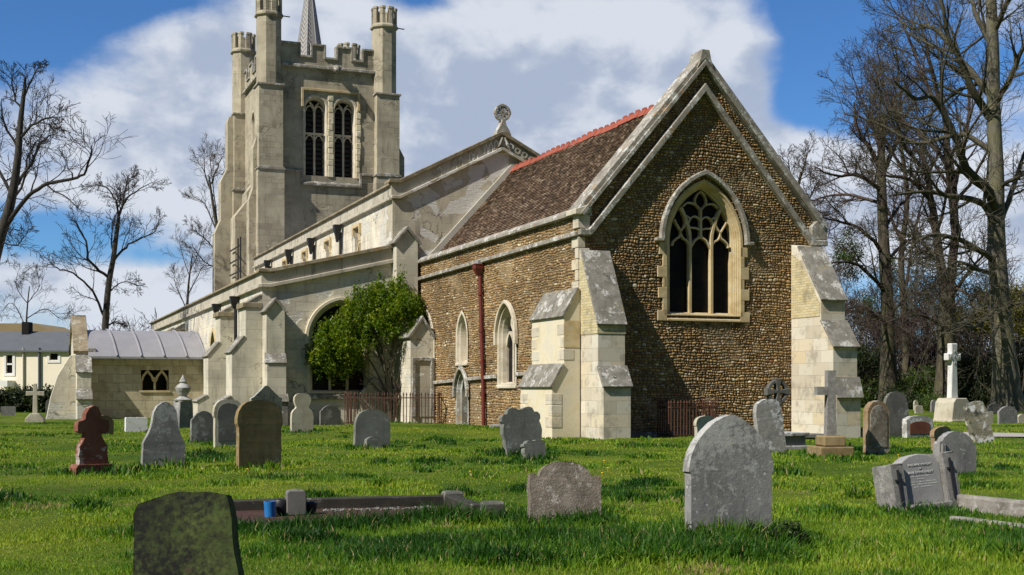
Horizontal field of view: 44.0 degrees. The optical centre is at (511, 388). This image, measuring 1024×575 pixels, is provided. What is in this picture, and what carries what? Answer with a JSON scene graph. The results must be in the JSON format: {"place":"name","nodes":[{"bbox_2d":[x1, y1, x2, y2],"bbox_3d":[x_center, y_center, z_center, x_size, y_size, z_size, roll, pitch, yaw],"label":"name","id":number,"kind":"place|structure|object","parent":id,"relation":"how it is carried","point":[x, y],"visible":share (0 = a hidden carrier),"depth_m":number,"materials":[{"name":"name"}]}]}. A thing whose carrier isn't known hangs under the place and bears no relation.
{"place":"outdoors","nodes":[
{"label":"outdoors","id":0,"kind":"place"},
{"bbox_2d":[0,322,69,389],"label":"terraced house","id":1,"kind":"structure","parent":0,"point":[29,355],"depth_m":108.00,"materials":[{"name":"paint"}]},
{"bbox_2d":[4,352,14,375],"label":"window","id":2,"kind":"structure","parent":1,"relation":"in","point":[9,364],"depth_m":107.94,"materials":[{"name":"white paint"}]},
{"bbox_2d":[47,352,60,362],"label":"window","id":3,"kind":"structure","parent":1,"relation":"in","point":[52,357],"depth_m":107.94,"materials":[{"name":"white paint"}]},
{"bbox_2d":[0,323,69,330],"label":"tan house","id":4,"kind":"structure","parent":0,"point":[16,327],"depth_m":122.00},
{"bbox_2d":[0,407,1023,574],"bbox_3d":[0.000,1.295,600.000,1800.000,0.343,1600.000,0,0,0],"label":"ground","id":5,"kind":"structure","parent":0,"point":[20,417],"depth_m":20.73,"materials":[{"name":"green plant"}]},
{"bbox_2d":[1,406,15,415],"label":"headstone","id":6,"kind":"object","parent":5,"relation":"on","point":[8,410],"visible":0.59,"depth_m":66.12,"materials":[{"name":"grey stone"}]},
{"bbox_2d":[0,383,53,412],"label":"hedge","id":7,"kind":"object","parent":5,"relation":"on","point":[19,400],"visible":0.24,"depth_m":73.59,"materials":[{"name":"green plant"}]},
{"bbox_2d":[25,383,45,421],"bbox_3d":[-20.002,0.691,53.097,0.833,1.820,0.600,0,0,-15],"label":"white cross","id":8,"kind":"object","parent":5,"relation":"on","point":[35,416],"visible":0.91,"depth_m":53.01,"materials":[{"name":"white stone"}]},
{"bbox_2d":[0,261,90,324],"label":"bare tree","id":9,"kind":"object","parent":5,"relation":"on","point":[28,300],"visible":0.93,"depth_m":140.89,"materials":[{"name":"brown plant"}]},
{"bbox_2d":[46,399,49,415],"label":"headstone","id":10,"kind":"object","parent":5,"relation":"on","point":[47,402],"visible":0.27,"depth_m":66.60,"materials":[{"name":"grey stone"}]},
{"bbox_2d":[0,58,132,268],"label":"bare tree","id":11,"kind":"object","parent":5,"relation":"on","point":[9,214],"visible":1,"depth_m":61.80,"materials":[{"name":"brown plant"}]},
{"bbox_2d":[69,405,113,475],"bbox_3d":[-6.785,0.954,20.435,0.641,1.369,0.340,0,0,-38],"label":"cross monument","id":12,"kind":"object","parent":5,"relation":"on","point":[91,425],"visible":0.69,"depth_m":20.34,"materials":[{"name":"red stone"}]},
{"bbox_2d":[21,163,170,329],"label":"bare tree","id":13,"kind":"object","parent":5,"relation":"on","point":[116,223],"visible":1,"depth_m":81.88,"materials":[{"name":"brown plant"}]},
{"bbox_2d":[101,415,113,434],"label":"headstone","id":14,"kind":"object","parent":5,"relation":"on","point":[111,425],"visible":0.33,"depth_m":38.05,"materials":[{"name":"stone"}]},
{"bbox_2d":[68,302,156,335],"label":"bare bush","id":15,"kind":"object","parent":5,"relation":"on","point":[142,325],"visible":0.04,"depth_m":91.28,"materials":[{"name":"plant"}]},
{"bbox_2d":[124,417,147,431],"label":"stone block","id":16,"kind":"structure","parent":5,"relation":"on","point":[135,424],"depth_m":41.18,"materials":[{"name":"grey stone"}]},
{"bbox_2d":[141,402,184,467],"bbox_3d":[-6.214,0.942,22.564,0.749,1.422,0.142,2,-1,-30],"label":"headstone","id":17,"kind":"object","parent":5,"relation":"on","point":[163,436],"visible":0.66,"depth_m":22.50,"materials":[{"name":"grey stone"}]},
{"bbox_2d":[174,375,192,427],"bbox_3d":[-11.701,0.547,45.028,0.640,2.080,0.624,0,0,-40],"label":"urn monument","id":18,"kind":"object","parent":5,"relation":"on","point":[183,404],"visible":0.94,"depth_m":44.83,"materials":[{"name":"grey stone"}]},
{"bbox_2d":[160,216,211,305],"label":"bare tree","id":19,"kind":"object","parent":5,"relation":"on","point":[189,273],"visible":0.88,"depth_m":131.93,"materials":[{"name":"brown plant"}]},
{"bbox_2d":[132,491,243,574],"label":"headstone","id":20,"kind":"object","parent":5,"relation":"on","point":[184,533],"visible":1,"depth_m":7.88,"materials":[{"name":"stone"}]},
{"bbox_2d":[190,411,212,442],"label":"headstone","id":21,"kind":"object","parent":5,"relation":"on","point":[201,424],"visible":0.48,"depth_m":33.20,"materials":[{"name":"grey stone"}]},
{"bbox_2d":[179,134,224,275],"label":"bare tree","id":22,"kind":"object","parent":5,"relation":"on","point":[214,207],"visible":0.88,"depth_m":125.04,"materials":[{"name":"brown plant"}]},
{"bbox_2d":[212,399,240,447],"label":"headstone","id":23,"kind":"object","parent":5,"relation":"on","point":[223,416],"visible":0.51,"depth_m":29.19,"materials":[{"name":"grey stone"}]},
{"bbox_2d":[234,400,282,469],"bbox_3d":[-4.494,0.938,22.471,0.888,1.470,0.122,1,-3,-38],"label":"headstone","id":24,"kind":"object","parent":5,"relation":"on","point":[258,424],"visible":0.64,"depth_m":22.40,"materials":[{"name":"brown stone"}]},
{"bbox_2d":[249,385,281,411],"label":"headstone","id":25,"kind":"object","parent":5,"relation":"on","point":[266,393],"visible":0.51,"depth_m":43.66,"materials":[{"name":"grey stone"}]},
{"bbox_2d":[290,393,313,431],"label":"headstone","id":26,"kind":"object","parent":5,"relation":"on","point":[301,417],"visible":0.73,"depth_m":37.58,"materials":[{"name":"beige stone"}]},
{"bbox_2d":[319,405,340,425],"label":"headstone","id":27,"kind":"object","parent":5,"relation":"on","point":[329,414],"visible":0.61,"depth_m":45.38,"materials":[{"name":"grey stone"}]},
{"bbox_2d":[302,264,427,422],"bbox_3d":[-5.699,-1.647,48.093,5.116,6.304,3.079,0,0,0],"label":"evergreen bush","id":28,"kind":"object","parent":5,"relation":"on","point":[376,319],"visible":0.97,"depth_m":47.80,"materials":[{"name":"green plant"}]},
{"bbox_2d":[233,490,504,524],"bbox_3d":[-2.073,1.415,13.803,3.709,0.417,1.667,0,0,-16],"label":"kerbed grave","id":29,"kind":"object","parent":5,"relation":"on","point":[245,508],"visible":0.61,"depth_m":14.44,"materials":[{"name":"stone"}]},
{"bbox_2d":[264,501,275,516],"bbox_3d":[-2.591,1.287,13.542,0.132,0.165,0.132,0,0,-16],"label":"blue pot","id":30,"kind":"object","parent":29,"relation":"on","point":[269,508],"visible":1,"depth_m":13.49,"materials":[{"name":"plastic"}]},
{"bbox_2d":[273,499,285,514],"bbox_3d":[-2.511,1.284,13.732,0.180,0.170,0.175,0,0,-16],"label":"dark pot","id":31,"kind":"object","parent":29,"relation":"on","point":[281,505],"visible":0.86,"depth_m":13.66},
{"bbox_2d":[285,489,305,515],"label":"small headstone","id":32,"kind":"object","parent":29,"relation":"on","point":[295,500],"visible":0.98,"depth_m":13.66,"materials":[{"name":"grey stone"}]},
{"bbox_2d":[306,501,316,513],"bbox_3d":[-2.204,1.304,13.861,0.150,0.130,0.146,0,0,-16],"label":"dark pot","id":33,"kind":"object","parent":29,"relation":"on","point":[311,506],"visible":0.84,"depth_m":13.81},
{"bbox_2d":[353,410,389,446],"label":"headstone","id":34,"kind":"object","parent":5,"relation":"on","point":[368,423],"visible":0.49,"depth_m":29.83,"materials":[{"name":"stone"}]},
{"bbox_2d":[359,378,383,411],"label":"headstone","id":35,"kind":"object","parent":5,"relation":"on","point":[367,389],"visible":0.44,"depth_m":48.56,"materials":[{"name":"grey stone"}]},
{"bbox_2d":[364,436,381,448],"bbox_3d":[-3.229,1.378,29.434,0.403,0.547,0.142,5,-6,-31],"label":"footstone","id":36,"kind":"object","parent":5,"relation":"on","point":[376,441],"visible":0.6,"depth_m":29.39,"materials":[{"name":"stone"}]},
{"bbox_2d":[344,392,441,424],"bbox_3d":[-4.322,0.849,46.971,3.542,1.474,1.690,0,0,7],"label":"iron railing","id":37,"kind":"object","parent":5,"relation":"on","point":[349,397],"visible":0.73,"depth_m":46.20,"materials":[{"name":"red metal"}]},
{"bbox_2d":[46,0,863,438],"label":"church","id":38,"kind":"structure","parent":5,"relation":"on","point":[620,278],"depth_m":43.23,"materials":[{"name":"stone"}]},
{"bbox_2d":[140,370,169,391],"bbox_3d":[-17.215,-0.400,60.945,1.400,1.200,0.510,0,0,-22],"label":"porch window","id":39,"kind":"structure","parent":38,"relation":"in","point":[151,380],"depth_m":61.04,"materials":[{"name":"black glass"}]},
{"bbox_2d":[210,328,214,345],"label":"aisle window","id":40,"kind":"structure","parent":38,"relation":"in","point":[212,338],"depth_m":59.16,"materials":[{"name":"yellow stone"}]},
{"bbox_2d":[251,110,254,147],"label":"belfry window","id":41,"kind":"structure","parent":38,"relation":"in","point":[253,115],"depth_m":84.02,"materials":[{"name":"stone"}]},
{"bbox_2d":[301,248,307,260],"bbox_3d":[-10.362,-6.423,63.963,0.350,1.213,1.240,0,0,-22],"label":"clerestory window","id":42,"kind":"structure","parent":38,"relation":"in","point":[304,250],"depth_m":63.92,"materials":[{"name":"yellow stone"}]},
{"bbox_2d":[303,94,327,175],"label":"belfry window","id":43,"kind":"structure","parent":38,"relation":"in","point":[315,109],"depth_m":79.79,"materials":[{"name":"stone"}]},
{"bbox_2d":[323,237,331,256],"bbox_3d":[-8.528,-6.423,59.311,0.350,1.213,1.240,0,0,-22],"label":"clerestory window","id":44,"kind":"structure","parent":38,"relation":"in","point":[329,239],"depth_m":59.29,"materials":[{"name":"yellow stone"}]},
{"bbox_2d":[305,297,374,398],"bbox_3d":[-6.659,-1.558,48.671,2.750,3.917,0.670,0,0,-22],"label":"chapel window","id":45,"kind":"structure","parent":38,"relation":"in","point":[354,384],"depth_m":48.57,"materials":[{"name":"stone"}]},
{"bbox_2d":[333,97,355,177],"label":"belfry window","id":46,"kind":"structure","parent":38,"relation":"in","point":[344,109],"depth_m":80.49,"materials":[{"name":"stone"}]},
{"bbox_2d":[352,223,360,250],"bbox_3d":[-6.547,-6.423,54.288,0.350,1.213,1.240,0,0,-22],"label":"clerestory window","id":47,"kind":"structure","parent":38,"relation":"in","point":[358,225],"depth_m":54.33,"materials":[{"name":"yellow stone"}]},
{"bbox_2d":[452,366,468,424],"bbox_3d":[-1.565,0.444,44.622,0.650,2.513,1.530,0,0,-22],"label":"priest doorway","id":48,"kind":"structure","parent":38,"relation":"in","point":[460,388],"depth_m":45.03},
{"bbox_2d":[455,310,468,365],"bbox_3d":[-1.562,-1.788,44.709,0.540,1.957,1.300,0,0,-22],"label":"window","id":49,"kind":"structure","parent":38,"relation":"in","point":[461,328],"depth_m":45.10,"materials":[{"name":"stone"}]},
{"bbox_2d":[493,300,517,387],"bbox_3d":[-0.007,-1.427,40.614,0.570,2.833,1.870,0,0,-22],"label":"window","id":50,"kind":"structure","parent":38,"relation":"in","point":[505,336],"depth_m":41.12,"materials":[{"name":"stone"}]},
{"bbox_2d":[654,170,753,322],"bbox_3d":[5.538,-4.161,37.059,3.260,4.403,0.620,0,0,-22],"label":"window","id":51,"kind":"structure","parent":38,"relation":"in","point":[702,271],"depth_m":37.19,"materials":[{"name":"yellow stone"}]},
{"bbox_2d":[489,423,500,427],"bbox_3d":[-0.476,1.201,39.603,0.513,0.244,0.358,0,0,0],"label":"kerb boulder","id":52,"kind":"object","parent":5,"relation":"on","point":[495,425],"visible":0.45,"depth_m":39.50,"materials":[{"name":"grey stone"}]},
{"bbox_2d":[499,407,541,455],"bbox_3d":[0.208,1.026,26.875,0.968,1.262,0.142,-5,-4,-31],"label":"headstone","id":53,"kind":"object","parent":5,"relation":"on","point":[520,426],"visible":0.73,"depth_m":26.78,"materials":[{"name":"stone"}]},
{"bbox_2d":[520,439,546,460],"bbox_3d":[0.438,1.345,24.892,0.495,0.681,0.142,-6,-4,-31],"label":"footstone","id":54,"kind":"object","parent":5,"relation":"on","point":[537,446],"visible":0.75,"depth_m":24.83,"materials":[{"name":"stone"}]},
{"bbox_2d":[526,461,600,522],"bbox_3d":[0.535,1.202,13.024,0.769,0.906,0.125,3,-10,-14],"label":"headstone","id":55,"kind":"object","parent":5,"relation":"on","point":[561,485],"visible":0.63,"depth_m":12.99,"materials":[{"name":"grey stone"}]},
{"bbox_2d":[657,400,718,436],"bbox_3d":[5.023,0.960,36.167,1.594,1.304,0.885,0,0,-22],"label":"iron railing","id":56,"kind":"object","parent":5,"relation":"on","point":[703,407],"visible":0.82,"depth_m":35.77,"materials":[{"name":"brown metal"}]},
{"bbox_2d":[693,416,714,436],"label":"headstone","id":57,"kind":"object","parent":5,"relation":"on","point":[700,423],"visible":0.28,"depth_m":33.34,"materials":[{"name":"grey stone"}]},
{"bbox_2d":[683,415,773,531],"bbox_3d":[1.902,0.931,11.117,0.840,1.407,0.122,1,-2,-20],"label":"headstone","id":58,"kind":"object","parent":5,"relation":"on","point":[728,466],"visible":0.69,"depth_m":11.06,"materials":[{"name":"grey stone"}]},
{"bbox_2d":[753,399,785,453],"bbox_3d":[5.436,0.925,26.686,0.664,1.433,0.134,-8,1,-24],"label":"headstone","id":59,"kind":"object","parent":5,"relation":"on","point":[768,420],"visible":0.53,"depth_m":26.63,"materials":[{"name":"grey stone"}]},
{"bbox_2d":[764,378,789,408],"bbox_3d":[7.278,0.660,34.760,0.720,1.880,0.190,0,0,-18],"label":"celtic cross","id":60,"kind":"object","parent":5,"relation":"on","point":[776,391],"visible":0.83,"depth_m":34.69,"materials":[{"name":"grey stone"}]},
{"bbox_2d":[746,520,809,545],"bbox_3d":[2.177,1.262,10.902,0.739,0.283,0.488,0,0,-30],"label":"ivy clump","id":61,"kind":"object","parent":5,"relation":"on","point":[797,529],"visible":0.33,"depth_m":10.90,"materials":[{"name":"green plant"}]},
{"bbox_2d":[784,431,810,449],"bbox_3d":[6.339,1.306,29.588,0.900,0.580,1.000,0,0,-22],"label":"chest tomb","id":62,"kind":"object","parent":5,"relation":"on","point":[794,440],"visible":0.32,"depth_m":29.22,"materials":[{"name":"stone"}]},
{"bbox_2d":[777,130,845,224],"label":"bare tree","id":63,"kind":"object","parent":5,"relation":"on","point":[803,151],"visible":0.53,"depth_m":120.18,"materials":[{"name":"brown plant"}]},
{"bbox_2d":[805,433,823,439],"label":"grave slab","id":64,"kind":"structure","parent":5,"relation":"on","point":[812,436],"depth_m":34.95,"materials":[{"name":"grey stone"}]},
{"bbox_2d":[807,370,853,457],"bbox_3d":[6.464,0.596,25.707,0.807,1.934,0.806,0,0,-9],"label":"stone cross","id":65,"kind":"object","parent":5,"relation":"on","point":[830,440],"visible":0.85,"depth_m":25.61,"materials":[{"name":"grey stone"}]},
{"bbox_2d":[831,222,912,358],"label":"bare tree","id":66,"kind":"object","parent":5,"relation":"on","point":[845,256],"visible":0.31,"depth_m":111.40,"materials":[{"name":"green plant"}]},
{"bbox_2d":[792,44,954,401],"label":"bare tree","id":67,"kind":"object","parent":5,"relation":"on","point":[888,370],"visible":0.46,"depth_m":91.50,"materials":[{"name":"brown plant"}]},
{"bbox_2d":[863,401,889,453],"bbox_3d":[7.698,0.944,26.743,0.575,1.388,0.173,0,0,-24],"label":"headstone","id":68,"kind":"object","parent":5,"relation":"on","point":[876,431],"visible":0.79,"depth_m":26.66,"materials":[{"name":"stone"}]},
{"bbox_2d":[857,339,898,401],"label":"shrub","id":69,"kind":"object","parent":5,"relation":"on","point":[863,356],"visible":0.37,"depth_m":95.71,"materials":[{"name":"green plant"}]},
{"bbox_2d":[832,24,952,385],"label":"bare tree","id":70,"kind":"object","parent":5,"relation":"on","point":[905,349],"visible":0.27,"depth_m":99.85,"materials":[{"name":"brown plant"}]},
{"bbox_2d":[883,392,908,437],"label":"headstone","id":71,"kind":"object","parent":5,"relation":"on","point":[896,403],"visible":0.45,"depth_m":36.72,"materials":[{"name":"grey stone"}]},
{"bbox_2d":[875,383,925,409],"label":"shrub","id":72,"kind":"object","parent":5,"relation":"on","point":[912,398],"visible":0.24,"depth_m":85.29,"materials":[{"name":"green plant"}]},
{"bbox_2d":[872,451,959,512],"bbox_3d":[4.606,1.218,14.266,0.973,0.964,0.368,-3,-8,-25],"label":"gravestone","id":73,"kind":"object","parent":5,"relation":"on","point":[900,482],"visible":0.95,"depth_m":14.22,"materials":[{"name":"grey stone"}]},
{"bbox_2d":[896,362,935,396],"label":"shrub","id":74,"kind":"object","parent":5,"relation":"on","point":[910,383],"visible":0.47,"depth_m":91.56,"materials":[{"name":"green plant"}]},
{"bbox_2d":[902,416,932,437],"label":"headstone","id":75,"kind":"object","parent":5,"relation":"on","point":[916,426],"visible":0.68,"depth_m":36.63,"materials":[{"name":"grey stone"}]},
{"bbox_2d":[914,405,922,412],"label":"headstone","id":76,"kind":"object","parent":5,"relation":"on","point":[918,408],"visible":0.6,"depth_m":71.23,"materials":[{"name":"beige stone"}]},
{"bbox_2d":[816,0,1023,411],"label":"bare tree","id":77,"kind":"object","parent":5,"relation":"on","point":[1006,389],"visible":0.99,"depth_m":74.37,"materials":[{"name":"grey plant"}]},
{"bbox_2d":[824,0,1022,400],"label":"bare tree","id":78,"kind":"object","parent":5,"relation":"on","point":[941,373],"visible":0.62,"depth_m":87.48,"materials":[{"name":"brown plant"}]},
{"bbox_2d":[829,252,1023,400],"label":"woodland","id":79,"kind":"object","parent":5,"relation":"on","point":[918,341],"depth_m":102.77,"materials":[{"name":"brown plant"}]},
{"bbox_2d":[915,389,946,410],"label":"shrub","id":80,"kind":"object","parent":5,"relation":"on","point":[926,401],"visible":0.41,"depth_m":77.75,"materials":[{"name":"green plant"}]},
{"bbox_2d":[930,400,935,411],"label":"headstone","id":81,"kind":"object","parent":5,"relation":"on","point":[932,406],"visible":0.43,"depth_m":75.53,"materials":[{"name":"grey stone"}]},
{"bbox_2d":[930,426,950,451],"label":"headstone","id":82,"kind":"object","parent":5,"relation":"on","point":[936,432],"visible":0.37,"depth_m":27.16,"materials":[{"name":"stone"}]},
{"bbox_2d":[860,371,1023,408],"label":"undergrowth","id":83,"kind":"object","parent":5,"relation":"on","point":[864,400],"visible":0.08,"depth_m":94.21,"materials":[{"name":"green plant"}]},
{"bbox_2d":[933,343,968,421],"bbox_3d":[18.877,-0.167,54.260,1.500,3.540,1.300,0,0,-30],"label":"memorial cross","id":84,"kind":"object","parent":5,"relation":"on","point":[949,408],"visible":0.85,"depth_m":54.08,"materials":[{"name":"white stone"}]},
{"bbox_2d":[933,431,975,474],"bbox_3d":[6.929,1.159,19.771,0.779,0.999,0.191,4,-5,-24],"label":"headstone","id":85,"kind":"object","parent":5,"relation":"on","point":[961,445],"visible":0.48,"depth_m":19.78,"materials":[{"name":"grey stone"}]},
{"bbox_2d":[929,331,988,385],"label":"shrub","id":86,"kind":"object","parent":5,"relation":"on","point":[960,364],"visible":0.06,"depth_m":105.67,"materials":[{"name":"green plant"}]},
{"bbox_2d":[923,275,1022,390],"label":"shrub","id":87,"kind":"object","parent":5,"relation":"on","point":[987,327],"visible":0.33,"depth_m":89.81,"materials":[{"name":"green plant"}]},
{"bbox_2d":[963,401,994,442],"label":"headstone","id":88,"kind":"object","parent":5,"relation":"on","point":[977,422],"visible":0.65,"depth_m":32.69,"materials":[{"name":"grey stone"}]},
{"bbox_2d":[950,494,1023,527],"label":"kerb","id":89,"kind":"structure","parent":5,"relation":"on","point":[1006,506],"depth_m":13.70,"materials":[{"name":"stone"}]},
{"bbox_2d":[957,350,1022,407],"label":"shrub","id":90,"kind":"object","parent":5,"relation":"on","point":[967,394],"visible":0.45,"depth_m":89.39,"materials":[{"name":"green plant"}]},
{"bbox_2d":[987,411,992,423],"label":"headstone","id":91,"kind":"object","parent":5,"relation":"on","point":[990,414],"visible":0.29,"depth_m":50.95,"materials":[{"name":"beige stone"}]},
{"bbox_2d":[963,432,1023,436],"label":"path","id":92,"kind":"structure","parent":5,"relation":"on","point":[1008,434],"depth_m":37.49,"materials":[{"name":"concrete"}]},
{"bbox_2d":[987,404,1001,413],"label":"headstone","id":93,"kind":"object","parent":5,"relation":"on","point":[994,408],"visible":0.34,"depth_m":70.47,"materials":[{"name":"grey stone"}]},
{"bbox_2d":[974,276,1023,389],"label":"shrub","id":94,"kind":"object","parent":5,"relation":"on","point":[1020,331],"visible":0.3,"depth_m":83.44,"materials":[{"name":"green plant"}]},
{"bbox_2d":[990,334,1023,393],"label":"shrub","id":95,"kind":"object","parent":5,"relation":"on","point":[1021,366],"visible":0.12,"depth_m":92.47,"materials":[{"name":"green plant"}]},
{"bbox_2d":[997,406,1017,423],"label":"headstone","id":96,"kind":"object","parent":5,"relation":"on","point":[1006,414],"visible":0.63,"depth_m":50.05,"materials":[{"name":"grey stone"}]},
{"bbox_2d":[1018,414,1023,422],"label":"headstone","id":97,"kind":"object","parent":5,"relation":"on","point":[1020,418],"visible":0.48,"depth_m":52.01,"materials":[{"name":"beige stone"}]},
{"bbox_2d":[0,0,1023,365],"label":"sky","id":98,"kind":"structure","parent":0,"point":[564,70],"materials":[{"name":"blue"}]}
]}

